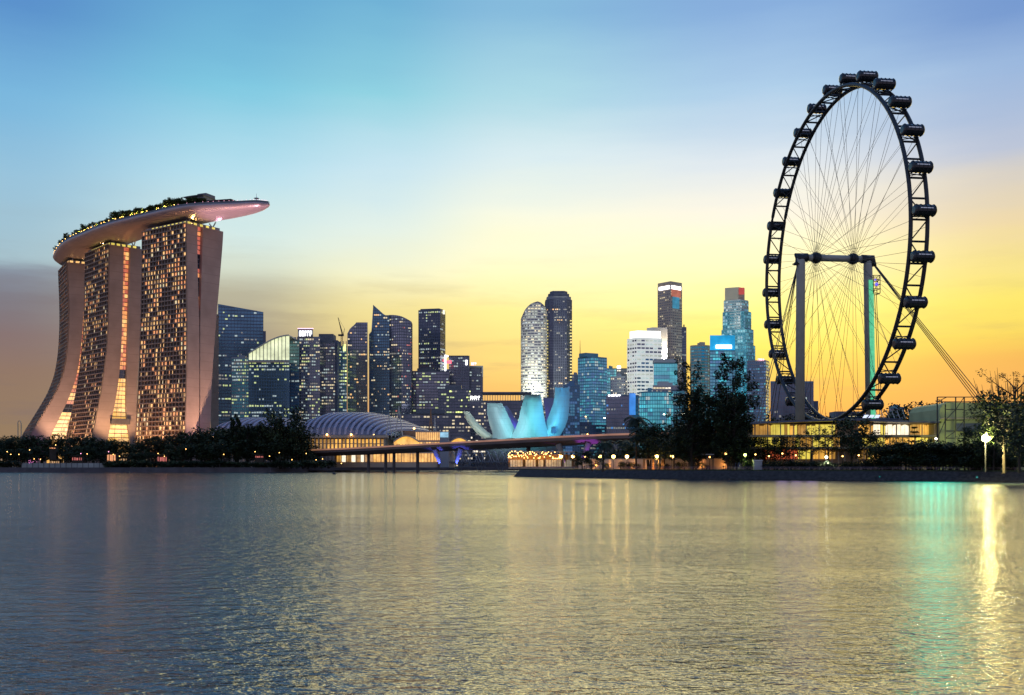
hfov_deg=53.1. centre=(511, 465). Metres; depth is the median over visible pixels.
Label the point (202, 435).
tree
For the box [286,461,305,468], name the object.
tree
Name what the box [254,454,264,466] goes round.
market stall
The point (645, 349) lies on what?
office tower
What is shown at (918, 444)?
tree
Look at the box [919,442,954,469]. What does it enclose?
tree
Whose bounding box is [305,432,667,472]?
road bridge
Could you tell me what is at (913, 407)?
tree
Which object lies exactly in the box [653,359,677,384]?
office tower
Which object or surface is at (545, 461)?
quay terrace
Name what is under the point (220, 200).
rooftop restaurant
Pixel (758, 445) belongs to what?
tree
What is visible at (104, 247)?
lit window
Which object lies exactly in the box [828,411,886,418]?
podium block
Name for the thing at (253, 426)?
tree
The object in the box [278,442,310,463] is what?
tree
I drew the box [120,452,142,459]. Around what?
tree
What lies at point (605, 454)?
tree
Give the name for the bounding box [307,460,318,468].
tree
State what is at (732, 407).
tree
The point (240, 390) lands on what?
office tower
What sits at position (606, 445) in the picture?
tree
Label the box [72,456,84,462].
market stall
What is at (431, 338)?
office tower
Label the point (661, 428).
tree
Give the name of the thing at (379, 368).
residential tower
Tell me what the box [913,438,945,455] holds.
tree
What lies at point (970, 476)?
spit revetment
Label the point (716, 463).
garden wall
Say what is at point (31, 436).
tree
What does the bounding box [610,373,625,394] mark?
office tower
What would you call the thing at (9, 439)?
tree
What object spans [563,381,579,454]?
office tower
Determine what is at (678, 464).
tree
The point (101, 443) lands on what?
tree
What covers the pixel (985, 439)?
mast floodlight
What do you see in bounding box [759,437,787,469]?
tree
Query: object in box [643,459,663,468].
timber frame
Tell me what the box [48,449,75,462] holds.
tree
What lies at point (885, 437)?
tree
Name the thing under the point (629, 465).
tree
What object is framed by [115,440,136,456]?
tree
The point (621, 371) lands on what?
office tower
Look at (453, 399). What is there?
office tower
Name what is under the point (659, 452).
tree
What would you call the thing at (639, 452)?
tree
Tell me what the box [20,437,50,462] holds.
tree
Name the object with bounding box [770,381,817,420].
office tower
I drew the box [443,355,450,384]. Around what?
office tower
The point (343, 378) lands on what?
office tower
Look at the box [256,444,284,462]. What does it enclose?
tree
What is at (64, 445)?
tree
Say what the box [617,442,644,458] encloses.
tree
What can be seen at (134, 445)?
tree
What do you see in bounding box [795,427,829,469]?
tree
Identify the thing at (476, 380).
office tower
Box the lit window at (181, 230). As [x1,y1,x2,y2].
[136,230,185,443]
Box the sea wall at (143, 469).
[0,467,333,471]
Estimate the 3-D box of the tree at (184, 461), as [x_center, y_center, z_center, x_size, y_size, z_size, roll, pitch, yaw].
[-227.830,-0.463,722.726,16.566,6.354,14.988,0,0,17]
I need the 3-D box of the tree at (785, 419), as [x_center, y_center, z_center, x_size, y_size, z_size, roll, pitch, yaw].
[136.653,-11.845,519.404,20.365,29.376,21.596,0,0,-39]
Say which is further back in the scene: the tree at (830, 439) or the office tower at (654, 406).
the office tower at (654, 406)
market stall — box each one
[48,459,61,462]
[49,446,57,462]
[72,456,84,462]
[107,453,119,466]
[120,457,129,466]
[156,455,169,466]
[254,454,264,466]
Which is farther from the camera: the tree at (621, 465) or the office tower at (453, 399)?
the office tower at (453, 399)
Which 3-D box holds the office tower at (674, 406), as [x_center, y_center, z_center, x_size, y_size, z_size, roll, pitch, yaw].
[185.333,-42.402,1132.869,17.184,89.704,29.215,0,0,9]
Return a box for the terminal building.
[740,419,939,468]
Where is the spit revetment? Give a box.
[514,470,1023,481]
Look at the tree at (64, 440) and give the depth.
751.40 m
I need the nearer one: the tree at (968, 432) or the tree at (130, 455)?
the tree at (968, 432)
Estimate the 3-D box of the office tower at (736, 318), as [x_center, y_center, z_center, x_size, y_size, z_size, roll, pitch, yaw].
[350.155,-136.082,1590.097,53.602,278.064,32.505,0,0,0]
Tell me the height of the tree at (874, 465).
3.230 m
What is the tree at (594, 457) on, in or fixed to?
on the grass bank
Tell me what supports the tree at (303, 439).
on the shore ground
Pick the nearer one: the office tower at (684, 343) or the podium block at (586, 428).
the podium block at (586, 428)
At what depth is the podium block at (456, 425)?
1199.94 m
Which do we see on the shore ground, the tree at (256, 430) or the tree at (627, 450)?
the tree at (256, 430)
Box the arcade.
[393,431,466,466]
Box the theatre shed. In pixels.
[909,402,1023,469]
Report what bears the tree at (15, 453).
on the shore ground
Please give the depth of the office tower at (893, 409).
1099.99 m
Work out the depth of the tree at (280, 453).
732.86 m
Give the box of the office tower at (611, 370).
[607,366,615,394]
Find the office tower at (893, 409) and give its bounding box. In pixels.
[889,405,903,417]
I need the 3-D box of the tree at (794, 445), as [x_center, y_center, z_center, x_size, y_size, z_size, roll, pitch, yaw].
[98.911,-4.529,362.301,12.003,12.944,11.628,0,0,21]
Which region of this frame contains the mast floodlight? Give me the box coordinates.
[980,435,989,471]
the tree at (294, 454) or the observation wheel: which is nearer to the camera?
the observation wheel
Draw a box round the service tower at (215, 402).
[211,314,218,434]
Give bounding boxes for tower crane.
[338,318,344,345]
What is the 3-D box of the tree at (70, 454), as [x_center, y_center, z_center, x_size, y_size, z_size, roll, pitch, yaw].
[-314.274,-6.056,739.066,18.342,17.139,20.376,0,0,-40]
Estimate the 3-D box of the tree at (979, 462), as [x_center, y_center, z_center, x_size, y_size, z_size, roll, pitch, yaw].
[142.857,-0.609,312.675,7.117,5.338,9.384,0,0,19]
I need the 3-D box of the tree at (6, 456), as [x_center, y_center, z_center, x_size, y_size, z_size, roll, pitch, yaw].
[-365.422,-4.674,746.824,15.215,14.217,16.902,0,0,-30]
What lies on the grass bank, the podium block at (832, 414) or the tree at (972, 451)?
the tree at (972, 451)
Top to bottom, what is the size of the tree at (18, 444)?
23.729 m
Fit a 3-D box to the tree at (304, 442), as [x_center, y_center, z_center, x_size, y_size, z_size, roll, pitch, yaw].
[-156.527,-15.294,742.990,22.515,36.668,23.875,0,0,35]
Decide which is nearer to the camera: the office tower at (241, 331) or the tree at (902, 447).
the tree at (902, 447)
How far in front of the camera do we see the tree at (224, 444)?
729.65 m
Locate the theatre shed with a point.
(925, 413)
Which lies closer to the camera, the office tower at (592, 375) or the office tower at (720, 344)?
the office tower at (592, 375)
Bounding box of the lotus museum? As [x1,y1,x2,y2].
[463,387,569,466]
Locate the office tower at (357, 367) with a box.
[347,322,367,411]
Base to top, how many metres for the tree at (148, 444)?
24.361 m
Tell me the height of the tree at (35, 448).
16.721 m
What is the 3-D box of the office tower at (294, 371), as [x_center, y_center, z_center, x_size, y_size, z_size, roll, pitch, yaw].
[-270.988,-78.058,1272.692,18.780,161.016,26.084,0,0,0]
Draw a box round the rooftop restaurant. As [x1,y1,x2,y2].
[206,199,234,201]
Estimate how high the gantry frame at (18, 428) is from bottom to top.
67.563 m
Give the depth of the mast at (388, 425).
794.73 m
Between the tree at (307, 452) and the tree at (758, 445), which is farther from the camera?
the tree at (307, 452)
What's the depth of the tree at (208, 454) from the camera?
733.92 m
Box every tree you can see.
[0,440,14,457]
[0,447,13,460]
[0,449,19,461]
[1,435,34,465]
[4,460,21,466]
[7,448,30,464]
[12,436,41,462]
[15,448,46,462]
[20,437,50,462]
[21,434,60,462]
[29,446,48,462]
[40,438,67,455]
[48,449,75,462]
[49,433,95,457]
[50,438,72,462]
[62,445,90,460]
[69,436,98,456]
[71,446,100,462]
[82,449,107,462]
[83,437,106,462]
[94,440,122,456]
[97,452,113,462]
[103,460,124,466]
[105,439,130,456]
[110,211,118,218]
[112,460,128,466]
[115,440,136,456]
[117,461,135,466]
[118,210,124,217]
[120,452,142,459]
[122,442,142,457]
[128,438,159,459]
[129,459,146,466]
[133,436,166,458]
[136,461,152,466]
[137,452,156,461]
[149,435,175,454]
[152,461,164,466]
[156,435,188,466]
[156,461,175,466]
[157,433,196,460]
[162,449,178,461]
[164,443,194,461]
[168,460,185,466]
[172,431,201,466]
[176,445,205,461]
[179,429,210,457]
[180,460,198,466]
[184,426,228,466]
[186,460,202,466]
[198,444,228,460]
[202,439,245,460]
[203,427,234,459]
[215,425,245,461]
[221,446,247,461]
[227,414,245,461]
[228,461,243,467]
[233,443,261,460]
[234,424,271,448]
[239,439,276,461]
[241,424,253,459]
[252,421,266,453]
[253,462,269,467]
[256,416,285,462]
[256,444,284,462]
[262,405,307,459]
[262,443,297,460]
[274,426,319,460]
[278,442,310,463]
[280,419,314,460]
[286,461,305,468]
[287,434,316,460]
[293,449,312,461]
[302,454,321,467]
[306,443,320,460]
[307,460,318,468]
[311,460,331,468]
[323,460,337,468]
[569,451,591,470]
[578,450,604,470]
[592,450,614,458]
[594,440,617,471]
[605,449,627,458]
[613,440,633,449]
[616,446,640,458]
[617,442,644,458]
[617,461,625,468]
[624,416,650,468]
[624,461,637,468]
[629,427,660,468]
[630,424,665,468]
[631,445,649,458]
[643,420,685,468]
[644,436,671,468]
[657,435,687,468]
[663,424,689,450]
[665,356,717,468]
[675,462,682,468]
[690,353,760,469]
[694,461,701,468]
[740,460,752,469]
[744,437,775,460]
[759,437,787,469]
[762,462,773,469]
[764,414,794,421]
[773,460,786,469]
[774,434,807,469]
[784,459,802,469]
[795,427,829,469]
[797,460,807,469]
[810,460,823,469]
[814,426,838,469]
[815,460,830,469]
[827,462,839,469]
[830,416,873,469]
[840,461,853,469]
[847,429,884,469]
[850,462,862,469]
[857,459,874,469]
[865,444,896,469]
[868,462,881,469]
[872,433,896,469]
[872,447,903,469]
[873,442,922,469]
[878,408,910,420]
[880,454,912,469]
[886,400,945,420]
[887,442,924,469]
[898,446,931,466]
[902,400,933,417]
[905,442,943,469]
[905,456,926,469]
[907,427,921,442]
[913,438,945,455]
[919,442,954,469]
[919,445,960,469]
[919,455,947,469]
[939,441,982,469]
[939,443,984,468]
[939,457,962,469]
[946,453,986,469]
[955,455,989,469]
[956,426,997,457]
[957,447,989,456]
[964,368,1023,469]
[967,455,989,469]
[969,419,1022,469]
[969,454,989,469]
[972,390,1023,472]
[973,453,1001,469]
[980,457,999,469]
[981,401,1023,472]
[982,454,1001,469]
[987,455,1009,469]
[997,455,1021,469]
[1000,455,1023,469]
[1004,419,1023,458]
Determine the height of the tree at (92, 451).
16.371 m
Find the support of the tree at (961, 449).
on the grass bank
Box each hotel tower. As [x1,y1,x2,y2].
[15,258,84,466]
[63,241,141,462]
[135,219,222,466]
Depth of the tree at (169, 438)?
751.73 m
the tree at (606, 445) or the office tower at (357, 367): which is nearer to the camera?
the tree at (606, 445)
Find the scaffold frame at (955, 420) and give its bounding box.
[937,397,979,469]
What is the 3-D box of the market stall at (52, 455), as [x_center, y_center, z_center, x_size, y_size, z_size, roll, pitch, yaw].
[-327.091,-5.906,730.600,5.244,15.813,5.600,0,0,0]
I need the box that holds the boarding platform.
[853,410,908,419]
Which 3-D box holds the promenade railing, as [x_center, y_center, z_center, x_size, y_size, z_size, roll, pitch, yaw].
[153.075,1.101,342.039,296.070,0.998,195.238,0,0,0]
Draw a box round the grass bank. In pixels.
[522,467,1023,471]
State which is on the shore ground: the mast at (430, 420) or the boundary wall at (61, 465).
the boundary wall at (61, 465)
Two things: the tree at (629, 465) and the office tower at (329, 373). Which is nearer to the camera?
the tree at (629, 465)
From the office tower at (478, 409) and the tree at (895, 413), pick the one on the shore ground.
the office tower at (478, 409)
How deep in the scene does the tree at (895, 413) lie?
623.08 m
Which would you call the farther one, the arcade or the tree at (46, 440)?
the arcade
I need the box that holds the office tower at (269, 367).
[235,334,295,417]
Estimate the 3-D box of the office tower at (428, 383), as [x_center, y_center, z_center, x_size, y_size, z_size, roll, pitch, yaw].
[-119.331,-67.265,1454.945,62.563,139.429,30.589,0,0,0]
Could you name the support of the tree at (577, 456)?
on the grass bank
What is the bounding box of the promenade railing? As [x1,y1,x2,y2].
[593,467,1023,469]
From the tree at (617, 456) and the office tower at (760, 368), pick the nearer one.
the tree at (617, 456)
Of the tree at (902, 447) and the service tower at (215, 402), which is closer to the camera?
the tree at (902, 447)
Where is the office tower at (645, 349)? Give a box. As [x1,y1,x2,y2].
[627,327,666,394]
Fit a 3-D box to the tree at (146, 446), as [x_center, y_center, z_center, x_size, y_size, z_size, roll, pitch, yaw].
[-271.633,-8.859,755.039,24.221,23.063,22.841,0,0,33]
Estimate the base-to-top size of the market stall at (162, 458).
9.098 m
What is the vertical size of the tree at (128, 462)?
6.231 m
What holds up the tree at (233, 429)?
on the shore ground
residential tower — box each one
[369,305,389,438]
[390,315,412,440]
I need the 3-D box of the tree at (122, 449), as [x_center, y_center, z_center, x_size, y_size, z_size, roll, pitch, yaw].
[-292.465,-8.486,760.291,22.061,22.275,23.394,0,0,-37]
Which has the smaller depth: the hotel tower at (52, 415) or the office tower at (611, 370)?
the hotel tower at (52, 415)
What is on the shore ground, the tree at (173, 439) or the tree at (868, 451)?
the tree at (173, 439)
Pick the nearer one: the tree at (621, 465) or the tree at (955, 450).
the tree at (955, 450)
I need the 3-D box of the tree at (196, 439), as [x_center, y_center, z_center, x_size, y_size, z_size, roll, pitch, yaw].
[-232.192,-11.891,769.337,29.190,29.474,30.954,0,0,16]
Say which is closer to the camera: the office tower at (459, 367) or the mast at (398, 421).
the mast at (398, 421)
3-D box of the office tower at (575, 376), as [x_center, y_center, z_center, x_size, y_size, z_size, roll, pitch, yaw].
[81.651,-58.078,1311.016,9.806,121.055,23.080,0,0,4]
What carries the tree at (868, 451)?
on the grass bank
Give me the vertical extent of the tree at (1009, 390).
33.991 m
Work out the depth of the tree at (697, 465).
382.58 m
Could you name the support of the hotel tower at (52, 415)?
on the shore ground
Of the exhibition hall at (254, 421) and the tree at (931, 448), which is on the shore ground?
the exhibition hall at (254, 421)
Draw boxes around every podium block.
[395,409,470,466]
[557,422,605,458]
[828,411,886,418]
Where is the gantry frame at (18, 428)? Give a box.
[17,420,21,435]
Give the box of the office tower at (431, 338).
[418,308,444,370]
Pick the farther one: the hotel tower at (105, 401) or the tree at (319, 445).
the hotel tower at (105, 401)
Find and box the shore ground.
[12,466,521,471]
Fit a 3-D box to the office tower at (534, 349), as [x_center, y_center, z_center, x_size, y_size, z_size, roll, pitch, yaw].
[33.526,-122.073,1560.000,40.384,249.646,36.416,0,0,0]
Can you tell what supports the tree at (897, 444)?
on the grass bank
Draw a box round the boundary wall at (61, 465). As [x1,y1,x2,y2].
[21,463,103,466]
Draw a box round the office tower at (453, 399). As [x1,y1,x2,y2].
[438,385,470,413]
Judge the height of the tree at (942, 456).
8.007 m
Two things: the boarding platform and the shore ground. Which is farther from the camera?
the shore ground
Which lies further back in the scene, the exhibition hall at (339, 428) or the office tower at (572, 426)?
the office tower at (572, 426)
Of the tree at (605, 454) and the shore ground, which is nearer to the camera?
the tree at (605, 454)
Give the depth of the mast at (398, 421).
789.73 m
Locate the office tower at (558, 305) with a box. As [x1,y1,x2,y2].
[545,291,571,397]
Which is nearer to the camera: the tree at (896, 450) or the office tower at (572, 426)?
the tree at (896, 450)
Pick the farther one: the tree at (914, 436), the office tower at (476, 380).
the office tower at (476, 380)
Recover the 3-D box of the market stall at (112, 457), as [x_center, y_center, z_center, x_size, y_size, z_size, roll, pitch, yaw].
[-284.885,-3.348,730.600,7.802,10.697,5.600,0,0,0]
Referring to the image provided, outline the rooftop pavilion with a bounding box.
[184,193,215,201]
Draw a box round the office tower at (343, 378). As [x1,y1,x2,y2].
[340,341,346,411]
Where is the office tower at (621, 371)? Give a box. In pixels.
[616,366,626,394]
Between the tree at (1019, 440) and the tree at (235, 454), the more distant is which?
the tree at (235, 454)
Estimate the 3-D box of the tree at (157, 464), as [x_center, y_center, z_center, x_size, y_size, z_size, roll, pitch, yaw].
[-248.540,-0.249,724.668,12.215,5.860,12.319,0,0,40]
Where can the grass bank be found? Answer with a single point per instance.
(738, 469)
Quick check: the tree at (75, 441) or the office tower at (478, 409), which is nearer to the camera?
the tree at (75, 441)
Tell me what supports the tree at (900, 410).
on the grass bank
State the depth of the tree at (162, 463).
717.74 m
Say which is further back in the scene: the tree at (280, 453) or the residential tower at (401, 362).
the residential tower at (401, 362)
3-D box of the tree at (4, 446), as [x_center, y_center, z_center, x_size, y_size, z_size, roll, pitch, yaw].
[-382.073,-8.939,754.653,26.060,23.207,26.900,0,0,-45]
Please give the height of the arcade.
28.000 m
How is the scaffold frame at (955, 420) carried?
on the grass bank
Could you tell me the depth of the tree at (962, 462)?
312.31 m
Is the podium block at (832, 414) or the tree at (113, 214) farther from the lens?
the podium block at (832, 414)
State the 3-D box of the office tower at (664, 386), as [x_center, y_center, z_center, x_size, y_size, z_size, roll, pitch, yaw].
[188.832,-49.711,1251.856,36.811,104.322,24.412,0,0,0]
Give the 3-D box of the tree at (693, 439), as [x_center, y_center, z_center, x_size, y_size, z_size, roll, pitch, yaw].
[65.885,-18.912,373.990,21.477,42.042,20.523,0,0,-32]
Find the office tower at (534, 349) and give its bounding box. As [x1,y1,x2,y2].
[521,301,546,417]
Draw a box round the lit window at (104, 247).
[71,247,106,438]
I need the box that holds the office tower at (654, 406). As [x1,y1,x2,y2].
[639,388,673,453]
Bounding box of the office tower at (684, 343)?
[682,325,685,380]
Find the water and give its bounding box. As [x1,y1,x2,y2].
[0,470,1023,694]
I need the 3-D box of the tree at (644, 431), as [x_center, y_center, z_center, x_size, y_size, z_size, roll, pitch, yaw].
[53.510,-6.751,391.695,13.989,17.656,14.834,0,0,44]
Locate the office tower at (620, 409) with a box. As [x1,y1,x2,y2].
[606,393,638,458]
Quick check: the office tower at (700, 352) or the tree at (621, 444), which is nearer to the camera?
the tree at (621, 444)
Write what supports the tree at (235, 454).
on the shore ground
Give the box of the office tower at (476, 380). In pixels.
[470,362,482,399]
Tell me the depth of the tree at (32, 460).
737.39 m
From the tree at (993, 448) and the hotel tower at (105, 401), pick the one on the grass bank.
the tree at (993, 448)
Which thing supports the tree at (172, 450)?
on the shore ground
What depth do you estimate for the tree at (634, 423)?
403.17 m
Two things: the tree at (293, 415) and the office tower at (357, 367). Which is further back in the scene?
the office tower at (357, 367)
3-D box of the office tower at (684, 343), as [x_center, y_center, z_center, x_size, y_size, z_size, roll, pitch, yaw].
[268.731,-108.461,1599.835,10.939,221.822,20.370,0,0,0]
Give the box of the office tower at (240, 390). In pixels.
[231,354,248,419]
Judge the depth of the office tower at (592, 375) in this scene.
1256.66 m
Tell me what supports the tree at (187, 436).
on the shore ground
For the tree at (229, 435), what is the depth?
762.42 m
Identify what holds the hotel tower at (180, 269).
on the shore ground
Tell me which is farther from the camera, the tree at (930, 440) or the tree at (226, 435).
the tree at (226, 435)
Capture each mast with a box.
[386,414,391,436]
[395,408,402,436]
[429,409,432,430]
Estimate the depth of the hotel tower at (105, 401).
912.32 m
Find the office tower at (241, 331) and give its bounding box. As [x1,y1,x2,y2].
[218,304,265,424]
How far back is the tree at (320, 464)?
717.32 m
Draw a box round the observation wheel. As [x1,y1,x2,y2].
[756,70,979,421]
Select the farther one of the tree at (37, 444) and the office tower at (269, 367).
the office tower at (269, 367)
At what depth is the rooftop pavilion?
821.02 m
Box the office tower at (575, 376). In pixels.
[572,372,577,384]
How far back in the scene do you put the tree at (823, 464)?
342.74 m
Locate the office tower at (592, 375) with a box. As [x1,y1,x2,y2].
[578,353,606,424]
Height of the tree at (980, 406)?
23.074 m
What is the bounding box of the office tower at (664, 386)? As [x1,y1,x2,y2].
[653,381,678,391]
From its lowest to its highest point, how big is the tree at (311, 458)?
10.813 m
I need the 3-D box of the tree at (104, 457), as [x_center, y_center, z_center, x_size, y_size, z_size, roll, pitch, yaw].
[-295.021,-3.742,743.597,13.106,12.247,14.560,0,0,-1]
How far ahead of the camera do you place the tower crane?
1337.07 m
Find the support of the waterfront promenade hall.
on the shore ground
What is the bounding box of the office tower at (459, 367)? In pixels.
[448,356,469,388]
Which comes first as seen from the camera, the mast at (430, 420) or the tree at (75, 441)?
the tree at (75, 441)
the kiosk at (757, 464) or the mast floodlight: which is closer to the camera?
the mast floodlight
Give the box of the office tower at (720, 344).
[710,335,734,425]
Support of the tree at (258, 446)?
on the shore ground
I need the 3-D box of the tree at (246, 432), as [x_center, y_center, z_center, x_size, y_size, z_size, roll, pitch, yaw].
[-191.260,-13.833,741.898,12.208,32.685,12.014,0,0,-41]
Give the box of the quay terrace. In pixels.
[508,451,577,468]
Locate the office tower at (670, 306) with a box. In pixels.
[658,281,681,384]
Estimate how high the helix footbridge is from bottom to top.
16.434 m
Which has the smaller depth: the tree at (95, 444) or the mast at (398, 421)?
the tree at (95, 444)
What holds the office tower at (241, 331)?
on the shore ground
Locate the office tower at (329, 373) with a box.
[319,334,339,415]
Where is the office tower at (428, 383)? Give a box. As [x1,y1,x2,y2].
[413,368,448,413]
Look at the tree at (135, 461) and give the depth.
721.72 m
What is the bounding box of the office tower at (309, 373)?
[297,328,319,420]
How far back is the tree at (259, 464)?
719.54 m
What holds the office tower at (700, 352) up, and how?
on the shore ground
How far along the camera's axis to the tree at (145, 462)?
722.92 m
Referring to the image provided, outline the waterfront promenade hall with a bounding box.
[309,452,507,469]
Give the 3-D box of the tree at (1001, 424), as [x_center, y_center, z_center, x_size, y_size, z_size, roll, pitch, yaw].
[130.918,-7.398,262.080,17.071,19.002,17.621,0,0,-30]
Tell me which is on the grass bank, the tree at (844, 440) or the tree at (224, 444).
the tree at (844, 440)
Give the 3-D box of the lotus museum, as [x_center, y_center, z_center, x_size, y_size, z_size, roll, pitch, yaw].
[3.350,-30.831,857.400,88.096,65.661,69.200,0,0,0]
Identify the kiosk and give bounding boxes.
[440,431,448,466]
[752,460,762,469]
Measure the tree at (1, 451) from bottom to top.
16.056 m
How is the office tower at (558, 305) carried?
on the shore ground
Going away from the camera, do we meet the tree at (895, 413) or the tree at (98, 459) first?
the tree at (895, 413)
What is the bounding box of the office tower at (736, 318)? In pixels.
[721,287,754,411]
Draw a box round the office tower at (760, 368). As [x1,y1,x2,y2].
[747,358,769,422]
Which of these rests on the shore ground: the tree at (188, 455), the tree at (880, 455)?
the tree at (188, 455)
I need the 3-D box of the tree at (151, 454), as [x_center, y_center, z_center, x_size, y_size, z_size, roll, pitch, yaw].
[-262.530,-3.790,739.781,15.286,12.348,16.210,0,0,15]
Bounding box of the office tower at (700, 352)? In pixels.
[690,342,709,422]
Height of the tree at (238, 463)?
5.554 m
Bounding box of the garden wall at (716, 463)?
[578,458,726,468]
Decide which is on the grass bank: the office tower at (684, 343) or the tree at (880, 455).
the tree at (880, 455)
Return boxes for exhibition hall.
[216,417,304,466]
[300,412,428,466]
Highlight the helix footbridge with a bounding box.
[449,450,555,471]
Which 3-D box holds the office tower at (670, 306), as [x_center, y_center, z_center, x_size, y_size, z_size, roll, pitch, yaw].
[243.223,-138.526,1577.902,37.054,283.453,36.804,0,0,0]
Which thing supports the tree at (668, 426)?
on the grass bank
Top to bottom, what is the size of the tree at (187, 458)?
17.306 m
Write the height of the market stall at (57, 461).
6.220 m
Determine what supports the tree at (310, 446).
on the shore ground
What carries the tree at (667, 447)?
on the grass bank
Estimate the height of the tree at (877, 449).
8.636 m
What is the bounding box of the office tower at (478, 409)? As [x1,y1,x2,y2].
[469,392,531,466]
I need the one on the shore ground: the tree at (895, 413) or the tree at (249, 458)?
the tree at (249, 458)
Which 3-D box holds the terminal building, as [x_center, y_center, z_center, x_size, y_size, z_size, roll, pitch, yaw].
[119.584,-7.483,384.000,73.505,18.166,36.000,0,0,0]
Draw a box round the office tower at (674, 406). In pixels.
[672,386,686,425]
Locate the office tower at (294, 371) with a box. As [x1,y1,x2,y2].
[289,337,298,418]

